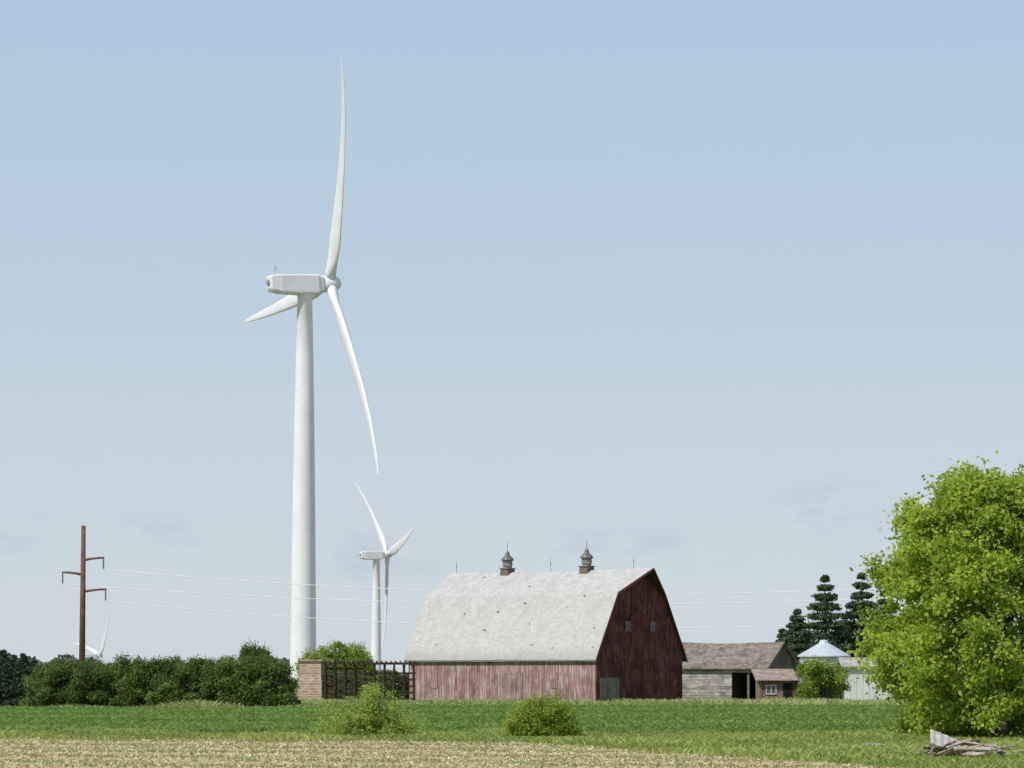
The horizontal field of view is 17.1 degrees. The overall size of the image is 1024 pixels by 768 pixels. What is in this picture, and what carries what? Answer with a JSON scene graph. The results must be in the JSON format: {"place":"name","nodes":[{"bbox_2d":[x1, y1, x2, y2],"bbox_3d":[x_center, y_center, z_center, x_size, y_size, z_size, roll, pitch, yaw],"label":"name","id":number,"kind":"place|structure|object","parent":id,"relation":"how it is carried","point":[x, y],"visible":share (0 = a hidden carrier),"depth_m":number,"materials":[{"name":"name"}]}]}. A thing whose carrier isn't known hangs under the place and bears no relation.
{"place":"outdoors","nodes":[
{"label":"outdoors","id":0,"kind":"place"},
{"bbox_2d":[0,690,1017,767],"bbox_3d":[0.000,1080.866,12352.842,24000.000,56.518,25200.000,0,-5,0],"label":"ground","id":1,"kind":"structure","parent":0,"point":[416,757],"depth_m":102.73,"materials":[{"name":"brown soil"}]},
{"bbox_2d":[0,668,7,704],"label":"juniper tree","id":2,"kind":"object","parent":1,"relation":"on","point":[1,693],"visible":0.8,"depth_m":250.37,"materials":[{"name":"green plant"}]},
{"bbox_2d":[0,649,11,673],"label":"juniper tree","id":3,"kind":"object","parent":1,"relation":"on","point":[4,657],"visible":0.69,"depth_m":252.97,"materials":[{"name":"green plant"}]},
{"bbox_2d":[0,662,21,705],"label":"juniper tree","id":4,"kind":"object","parent":1,"relation":"on","point":[6,675],"visible":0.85,"depth_m":250.52,"materials":[{"name":"green plant"}]},
{"bbox_2d":[9,654,18,665],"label":"juniper tree","id":5,"kind":"object","parent":1,"relation":"on","point":[14,658],"visible":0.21,"depth_m":254.95,"materials":[{"name":"green plant"}]},
{"bbox_2d":[1,653,35,705],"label":"juniper tree","id":6,"kind":"object","parent":1,"relation":"on","point":[23,663],"visible":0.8,"depth_m":250.59,"materials":[{"name":"green plant"}]},
{"bbox_2d":[29,660,38,677],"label":"juniper tree","id":7,"kind":"object","parent":1,"relation":"on","point":[34,662],"visible":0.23,"depth_m":252.96,"materials":[{"name":"green plant"}]},
{"bbox_2d":[14,662,64,706],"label":"hedge shrub","id":8,"kind":"object","parent":1,"relation":"on","point":[30,684],"visible":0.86,"depth_m":247.51,"materials":[{"name":"green plant"}]},
{"bbox_2d":[28,655,76,704],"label":"hedge shrub","id":9,"kind":"object","parent":1,"relation":"on","point":[62,660],"visible":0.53,"depth_m":248.65,"materials":[{"name":"green plant"}]},
{"bbox_2d":[33,658,90,705],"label":"hedge shrub","id":10,"kind":"object","parent":1,"relation":"on","point":[55,672],"visible":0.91,"depth_m":246.87,"materials":[{"name":"green plant"}]},
{"bbox_2d":[63,657,100,706],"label":"hedge shrub","id":11,"kind":"object","parent":1,"relation":"on","point":[73,665],"visible":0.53,"depth_m":248.47,"materials":[{"name":"green plant"}]},
{"bbox_2d":[62,526,106,663],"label":"utility pole","id":12,"kind":"object","parent":1,"relation":"on","point":[82,574],"visible":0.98,"depth_m":419.21,"materials":[{"name":"brown wood"}]},
{"bbox_2d":[64,584,1016,603],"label":"power wire","id":13,"kind":"object","parent":12,"relation":"attached to","point":[416,602],"visible":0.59,"depth_m":419.24,"materials":[{"name":"metal"}]},
{"bbox_2d":[64,661,116,705],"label":"hedge shrub","id":14,"kind":"object","parent":1,"relation":"on","point":[97,678],"visible":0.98,"depth_m":246.45,"materials":[{"name":"green plant"}]},
{"bbox_2d":[74,609,109,661],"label":"wind turbine","id":15,"kind":"object","parent":1,"relation":"on","point":[96,654],"visible":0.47,"depth_m":2020.25,"materials":[{"name":"white paint"}]},
{"bbox_2d":[89,659,104,669],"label":"hedge shrub","id":16,"kind":"object","parent":1,"relation":"on","point":[98,665],"visible":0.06,"depth_m":252.51,"materials":[{"name":"green plant"}]},
{"bbox_2d":[86,666,120,705],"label":"hedge shrub","id":17,"kind":"object","parent":1,"relation":"on","point":[95,688],"visible":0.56,"depth_m":248.14,"materials":[{"name":"green plant"}]},
{"bbox_2d":[102,660,119,669],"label":"hedge shrub","id":18,"kind":"object","parent":1,"relation":"on","point":[107,664],"visible":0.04,"depth_m":252.21,"materials":[{"name":"green plant"}]},
{"bbox_2d":[104,661,119,696],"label":"hedge shrub","id":19,"kind":"object","parent":1,"relation":"on","point":[110,667],"visible":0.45,"depth_m":248.30,"materials":[{"name":"green plant"}]},
{"bbox_2d":[97,651,157,706],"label":"hedge shrub","id":20,"kind":"object","parent":1,"relation":"on","point":[122,665],"visible":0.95,"depth_m":247.19,"materials":[{"name":"green plant"}]},
{"bbox_2d":[111,660,171,706],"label":"hedge shrub","id":21,"kind":"object","parent":1,"relation":"on","point":[137,696],"visible":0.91,"depth_m":246.72,"materials":[{"name":"green plant"}]},
{"bbox_2d":[136,655,184,706],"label":"hedge shrub","id":22,"kind":"object","parent":1,"relation":"on","point":[159,665],"visible":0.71,"depth_m":247.13,"materials":[{"name":"green plant"}]},
{"bbox_2d":[139,663,200,706],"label":"hedge shrub","id":23,"kind":"object","parent":1,"relation":"on","point":[152,697],"visible":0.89,"depth_m":246.34,"materials":[{"name":"green plant"}]},
{"bbox_2d":[162,654,185,663],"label":"hedge shrub","id":24,"kind":"object","parent":1,"relation":"on","point":[177,657],"visible":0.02,"depth_m":252.11,"materials":[{"name":"green plant"}]},
{"bbox_2d":[150,656,201,699],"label":"hedge shrub","id":25,"kind":"object","parent":1,"relation":"on","point":[175,661],"visible":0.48,"depth_m":248.04,"materials":[{"name":"green plant"}]},
{"bbox_2d":[185,662,215,695],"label":"hedge shrub","id":26,"kind":"object","parent":1,"relation":"on","point":[193,675],"visible":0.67,"depth_m":247.91,"materials":[{"name":"green plant"}]},
{"bbox_2d":[181,654,222,702],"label":"hedge shrub","id":27,"kind":"object","parent":1,"relation":"on","point":[199,669],"visible":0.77,"depth_m":247.97,"materials":[{"name":"green plant"}]},
{"bbox_2d":[7,651,408,678],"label":"distant woodland","id":28,"kind":"object","parent":1,"relation":"on","point":[72,657],"visible":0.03,"depth_m":596.33,"materials":[{"name":"green plant"}]},
{"bbox_2d":[197,661,234,703],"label":"hedge shrub","id":29,"kind":"object","parent":1,"relation":"on","point":[204,692],"visible":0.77,"depth_m":247.40,"materials":[{"name":"green plant"}]},
{"bbox_2d":[211,654,226,663],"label":"hedge shrub","id":30,"kind":"object","parent":1,"relation":"on","point":[221,658],"depth_m":251.94,"materials":[{"name":"green plant"}]},
{"bbox_2d":[202,654,259,706],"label":"hedge shrub","id":31,"kind":"object","parent":1,"relation":"on","point":[223,665],"visible":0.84,"depth_m":246.96,"materials":[{"name":"green plant"}]},
{"bbox_2d":[215,653,260,703],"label":"hedge shrub","id":32,"kind":"object","parent":1,"relation":"on","point":[245,664],"visible":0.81,"depth_m":246.96,"materials":[{"name":"green plant"}]},
{"bbox_2d":[231,640,255,663],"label":"hedge shrub","id":33,"kind":"object","parent":1,"relation":"on","point":[244,648],"visible":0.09,"depth_m":252.49,"materials":[{"name":"green plant"}]},
{"bbox_2d":[231,661,275,705],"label":"hedge shrub","id":34,"kind":"object","parent":1,"relation":"on","point":[253,678],"visible":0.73,"depth_m":246.96,"materials":[{"name":"green plant"}]},
{"bbox_2d":[243,641,273,663],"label":"hedge shrub","id":35,"kind":"object","parent":1,"relation":"on","point":[258,651],"visible":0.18,"depth_m":252.06,"materials":[{"name":"green plant"}]},
{"bbox_2d":[232,657,301,706],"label":"hedge shrub","id":36,"kind":"object","parent":1,"relation":"on","point":[265,667],"visible":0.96,"depth_m":246.25,"materials":[{"name":"green plant"}]},
{"bbox_2d":[259,649,278,664],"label":"hedge shrub","id":37,"kind":"object","parent":1,"relation":"on","point":[271,659],"visible":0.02,"depth_m":251.43,"materials":[{"name":"green plant"}]},
{"bbox_2d":[239,659,303,706],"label":"hedge shrub","id":38,"kind":"object","parent":1,"relation":"on","point":[262,697],"visible":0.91,"depth_m":246.35,"materials":[{"name":"green plant"}]},
{"bbox_2d":[246,55,377,689],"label":"wind turbine","id":39,"kind":"object","parent":1,"relation":"on","point":[302,291],"visible":0.94,"depth_m":553.79,"materials":[{"name":"white paint"}]},
{"bbox_2d":[291,650,334,691],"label":"tree","id":40,"kind":"object","parent":1,"relation":"on","point":[312,656],"visible":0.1,"depth_m":314.52,"materials":[{"name":"green plant"}]},
{"bbox_2d":[322,668,342,697],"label":"hedge shrub","id":41,"kind":"object","parent":1,"relation":"on","point":[330,681],"visible":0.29,"depth_m":304.37,"materials":[{"name":"green plant"}]},
{"bbox_2d":[302,640,370,694],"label":"tree","id":42,"kind":"object","parent":1,"relation":"on","point":[342,654],"visible":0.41,"depth_m":316.39,"materials":[{"name":"green plant"}]},
{"bbox_2d":[327,672,351,697],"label":"hedge shrub","id":43,"kind":"object","parent":1,"relation":"on","point":[340,686],"visible":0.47,"depth_m":304.12,"materials":[{"name":"green plant"}]},
{"bbox_2d":[342,675,362,697],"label":"hedge shrub","id":44,"kind":"object","parent":1,"relation":"on","point":[351,681],"visible":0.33,"depth_m":304.11,"materials":[{"name":"green plant"}]},
{"bbox_2d":[297,659,416,700],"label":"timber pen","id":45,"kind":"object","parent":1,"relation":"on","point":[310,677],"visible":0.77,"depth_m":289.09,"materials":[{"name":"wood"}]},
{"bbox_2d":[344,643,377,676],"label":"tree","id":46,"kind":"object","parent":1,"relation":"on","point":[367,656],"visible":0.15,"depth_m":320.44,"materials":[{"name":"green plant"}]},
{"bbox_2d":[352,675,379,697],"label":"hedge shrub","id":47,"kind":"object","parent":1,"relation":"on","point":[367,677],"visible":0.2,"depth_m":304.05,"materials":[{"name":"green plant"}]},
{"bbox_2d":[310,677,429,736],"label":"bush","id":48,"kind":"object","parent":1,"relation":"on","point":[371,717],"visible":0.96,"depth_m":132.91,"materials":[{"name":"green plant"}]},
{"bbox_2d":[367,670,396,697],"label":"hedge shrub","id":49,"kind":"object","parent":1,"relation":"on","point":[379,676],"visible":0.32,"depth_m":304.09,"materials":[{"name":"green plant"}]},
{"bbox_2d":[355,484,414,670],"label":"wind turbine","id":50,"kind":"object","parent":1,"relation":"on","point":[376,557],"visible":0.85,"depth_m":1263.28,"materials":[{"name":"white paint"}]},
{"bbox_2d":[385,669,408,697],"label":"hedge shrub","id":51,"kind":"object","parent":1,"relation":"on","point":[398,689],"visible":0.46,"depth_m":304.12,"materials":[{"name":"green plant"}]},
{"bbox_2d":[0,736,904,767],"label":"seedlings","id":52,"kind":"object","parent":1,"relation":"on","point":[313,759],"visible":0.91,"depth_m":103.48,"materials":[{"name":"green plant"}]},
{"bbox_2d":[0,736,911,767],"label":"corn stubble","id":53,"kind":"object","parent":1,"relation":"on","point":[305,757],"visible":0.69,"depth_m":104.54,"materials":[{"name":"beige plant"}]},
{"bbox_2d":[34,696,948,708],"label":"weeds","id":54,"kind":"object","parent":1,"relation":"on","point":[308,702],"visible":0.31,"depth_m":261.98,"materials":[{"name":"green plant"}]},
{"bbox_2d":[0,703,1020,733],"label":"crop plants","id":55,"kind":"object","parent":1,"relation":"on","point":[718,717],"visible":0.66,"depth_m":183.69,"materials":[{"name":"green plant"}]},
{"bbox_2d":[493,688,587,736],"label":"bush","id":56,"kind":"object","parent":1,"relation":"on","point":[554,717],"visible":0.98,"depth_m":132.74,"materials":[{"name":"green plant"}]},
{"bbox_2d":[404,539,687,702],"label":"barn","id":57,"kind":"structure","parent":1,"relation":"on","point":[586,631],"depth_m":293.61,"materials":[{"name":"wood"}]},
{"bbox_2d":[503,673,522,699],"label":"door","id":58,"kind":"structure","parent":57,"relation":"in","point":[512,682],"depth_m":292.99,"materials":[{"name":"red wood"}]},
{"bbox_2d":[600,678,619,699],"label":"door","id":59,"kind":"structure","parent":57,"relation":"in","point":[609,687],"depth_m":287.95,"materials":[{"name":"grey wood"}]},
{"bbox_2d":[625,621,630,631],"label":"window","id":60,"kind":"structure","parent":57,"relation":"in","point":[627,623],"depth_m":290.21,"materials":[{"name":"grey glass"}]},
{"bbox_2d":[650,621,655,631],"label":"window","id":61,"kind":"structure","parent":57,"relation":"in","point":[652,623],"depth_m":292.63,"materials":[{"name":"grey glass"}]},
{"bbox_2d":[682,642,798,700],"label":"shed","id":62,"kind":"structure","parent":1,"relation":"on","point":[714,670],"depth_m":311.81,"materials":[{"name":"grey wood"}]},
{"bbox_2d":[775,628,787,643],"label":"spruce tree","id":63,"kind":"object","parent":1,"relation":"on","point":[780,631],"visible":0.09,"depth_m":378.72,"materials":[{"name":"green plant"}]},
{"bbox_2d":[779,608,815,664],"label":"spruce tree","id":64,"kind":"object","parent":1,"relation":"on","point":[795,625],"visible":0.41,"depth_m":360.35,"materials":[{"name":"green plant"}]},
{"bbox_2d":[751,669,843,699],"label":"lean to shed","id":65,"kind":"object","parent":1,"relation":"on","point":[774,683],"visible":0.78,"depth_m":298.90,"materials":[{"name":"brown wood"}]},
{"bbox_2d":[766,685,776,693],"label":"window","id":66,"kind":"structure","parent":65,"relation":"in","point":[770,689],"depth_m":298.77,"materials":[{"name":"white glass"}]},
{"bbox_2d":[783,683,791,699],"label":"door","id":67,"kind":"structure","parent":65,"relation":"in","point":[787,687],"depth_m":298.84,"materials":[{"name":"brown wood"}]},
{"bbox_2d":[815,686,821,697],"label":"doorway","id":68,"kind":"structure","parent":65,"relation":"in","point":[820,688],"depth_m":298.99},
{"bbox_2d":[793,655,854,698],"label":"tree","id":69,"kind":"object","parent":1,"relation":"on","point":[829,678],"visible":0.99,"depth_m":295.71,"materials":[{"name":"green plant"}]},
{"bbox_2d":[797,640,850,664],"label":"grain bin","id":70,"kind":"object","parent":1,"relation":"on","point":[826,649],"visible":0.09,"depth_m":335.38,"materials":[{"name":"metal"}]},
{"bbox_2d":[805,574,857,656],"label":"spruce tree","id":71,"kind":"object","parent":1,"relation":"on","point":[827,618],"visible":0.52,"depth_m":366.36,"materials":[{"name":"green plant"}]},
{"bbox_2d":[832,613,854,649],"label":"spruce tree","id":72,"kind":"object","parent":1,"relation":"on","point":[844,619],"visible":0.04,"depth_m":376.68,"materials":[{"name":"green plant"}]},
{"bbox_2d":[838,572,880,656],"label":"spruce tree","id":73,"kind":"object","parent":1,"relation":"on","point":[852,615],"visible":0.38,"depth_m":370.62,"materials":[{"name":"green plant"}]},
{"bbox_2d":[836,657,903,699],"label":"white outbuilding","id":74,"kind":"structure","parent":1,"relation":"on","point":[860,688],"depth_m":323.74,"materials":[{"name":"metal"}]},
{"bbox_2d":[859,590,897,656],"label":"spruce tree","id":75,"kind":"object","parent":1,"relation":"on","point":[881,601],"visible":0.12,"depth_m":362.66,"materials":[{"name":"green plant"}]},
{"bbox_2d":[890,668,911,699],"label":"hedge shrub","id":76,"kind":"object","parent":1,"relation":"on","point":[900,695],"visible":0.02,"depth_m":298.23,"materials":[{"name":"green plant"}]},
{"bbox_2d":[844,450,1023,737],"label":"tree","id":77,"kind":"object","parent":1,"relation":"on","point":[957,559],"visible":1,"depth_m":130.37,"materials":[{"name":"green plant"}]},
{"bbox_2d":[926,747,952,755],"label":"branch","id":78,"kind":"object","parent":1,"relation":"on","point":[927,748],"visible":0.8,"depth_m":101.80,"materials":[{"name":"brown plant"}]},
{"bbox_2d":[929,747,953,757],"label":"wooden board","id":79,"kind":"object","parent":1,"relation":"on","point":[946,751],"visible":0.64,"depth_m":101.68,"materials":[{"name":"brown wood"}]},
{"bbox_2d":[930,729,960,747],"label":"roof panel","id":80,"kind":"structure","parent":1,"relation":"on","point":[939,739],"depth_m":104.01,"materials":[{"name":"silver metal"}]},
{"bbox_2d":[957,752,985,756],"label":"wooden board","id":81,"kind":"object","parent":1,"relation":"on","point":[969,753],"visible":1,"depth_m":102.37,"materials":[{"name":"beige wood"}]},
{"bbox_2d":[970,752,992,757],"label":"wooden board","id":82,"kind":"object","parent":1,"relation":"on","point":[981,754],"visible":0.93,"depth_m":101.46,"materials":[{"name":"wood"}]},
{"bbox_2d":[954,746,994,750],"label":"wooden board","id":83,"kind":"object","parent":82,"relation":"on","point":[975,748],"visible":1,"depth_m":101.46,"materials":[{"name":"beige wood"}]},
{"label":"utility pole","id":84,"kind":"object","parent":1,"relation":"on","visible":0},
{"bbox_2d":[103,569,877,593],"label":"power wire","id":85,"kind":"object","parent":84,"relation":"attached to","point":[431,590],"visible":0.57,"depth_m":419.36,"materials":[{"name":"metal"}]},
{"bbox_2d":[106,601,937,627],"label":"power wire","id":86,"kind":"object","parent":84,"relation":"attached to","point":[388,622],"visible":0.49,"depth_m":419.04,"materials":[{"name":"metal"}]},
{"bbox_2d":[0,727,1023,767],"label":"grass","id":87,"kind":"structure","parent":0,"point":[843,745],"depth_m":123.26,"materials":[{"name":"green plant"}]},
{"bbox_2d":[862,742,885,746],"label":"log","id":88,"kind":"object","parent":87,"relation":"on","point":[873,743],"visible":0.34,"depth_m":111.35,"materials":[{"name":"grey wood"}]},
{"bbox_2d":[0,0,1023,677],"label":"sky","id":89,"kind":"structure","parent":0,"point":[696,293],"materials":[{"name":"blue"}]},
{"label":"wooden board","id":90,"kind":"object","parent":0,"visible":0},
{"bbox_2d":[953,740,981,745],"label":"wooden board","id":91,"kind":"object","parent":90,"relation":"on","point":[968,743],"visible":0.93,"depth_m":103.10,"materials":[{"name":"brown wood"}]},
{"label":"wooden board","id":92,"kind":"object","parent":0,"visible":0},
{"bbox_2d":[949,744,984,753],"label":"wooden board","id":93,"kind":"object","parent":92,"relation":"on","point":[954,751],"visible":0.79,"depth_m":102.53,"materials":[{"name":"beige wood"}]},
{"label":"wooden board","id":94,"kind":"object","parent":92,"relation":"on","visible":0},
{"bbox_2d":[945,742,962,747],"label":"wooden board","id":95,"kind":"object","parent":94,"relation":"on","point":[954,744],"visible":0.86,"depth_m":102.60,"materials":[{"name":"wood"}]},
{"label":"wooden board","id":96,"kind":"object","parent":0,"visible":0},
{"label":"wooden board","id":97,"kind":"object","parent":96,"relation":"on","visible":0},
{"bbox_2d":[982,743,994,747],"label":"wooden board","id":98,"kind":"object","parent":97,"relation":"on","point":[988,745],"visible":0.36,"depth_m":107.34,"materials":[{"name":"wood"}]}
]}

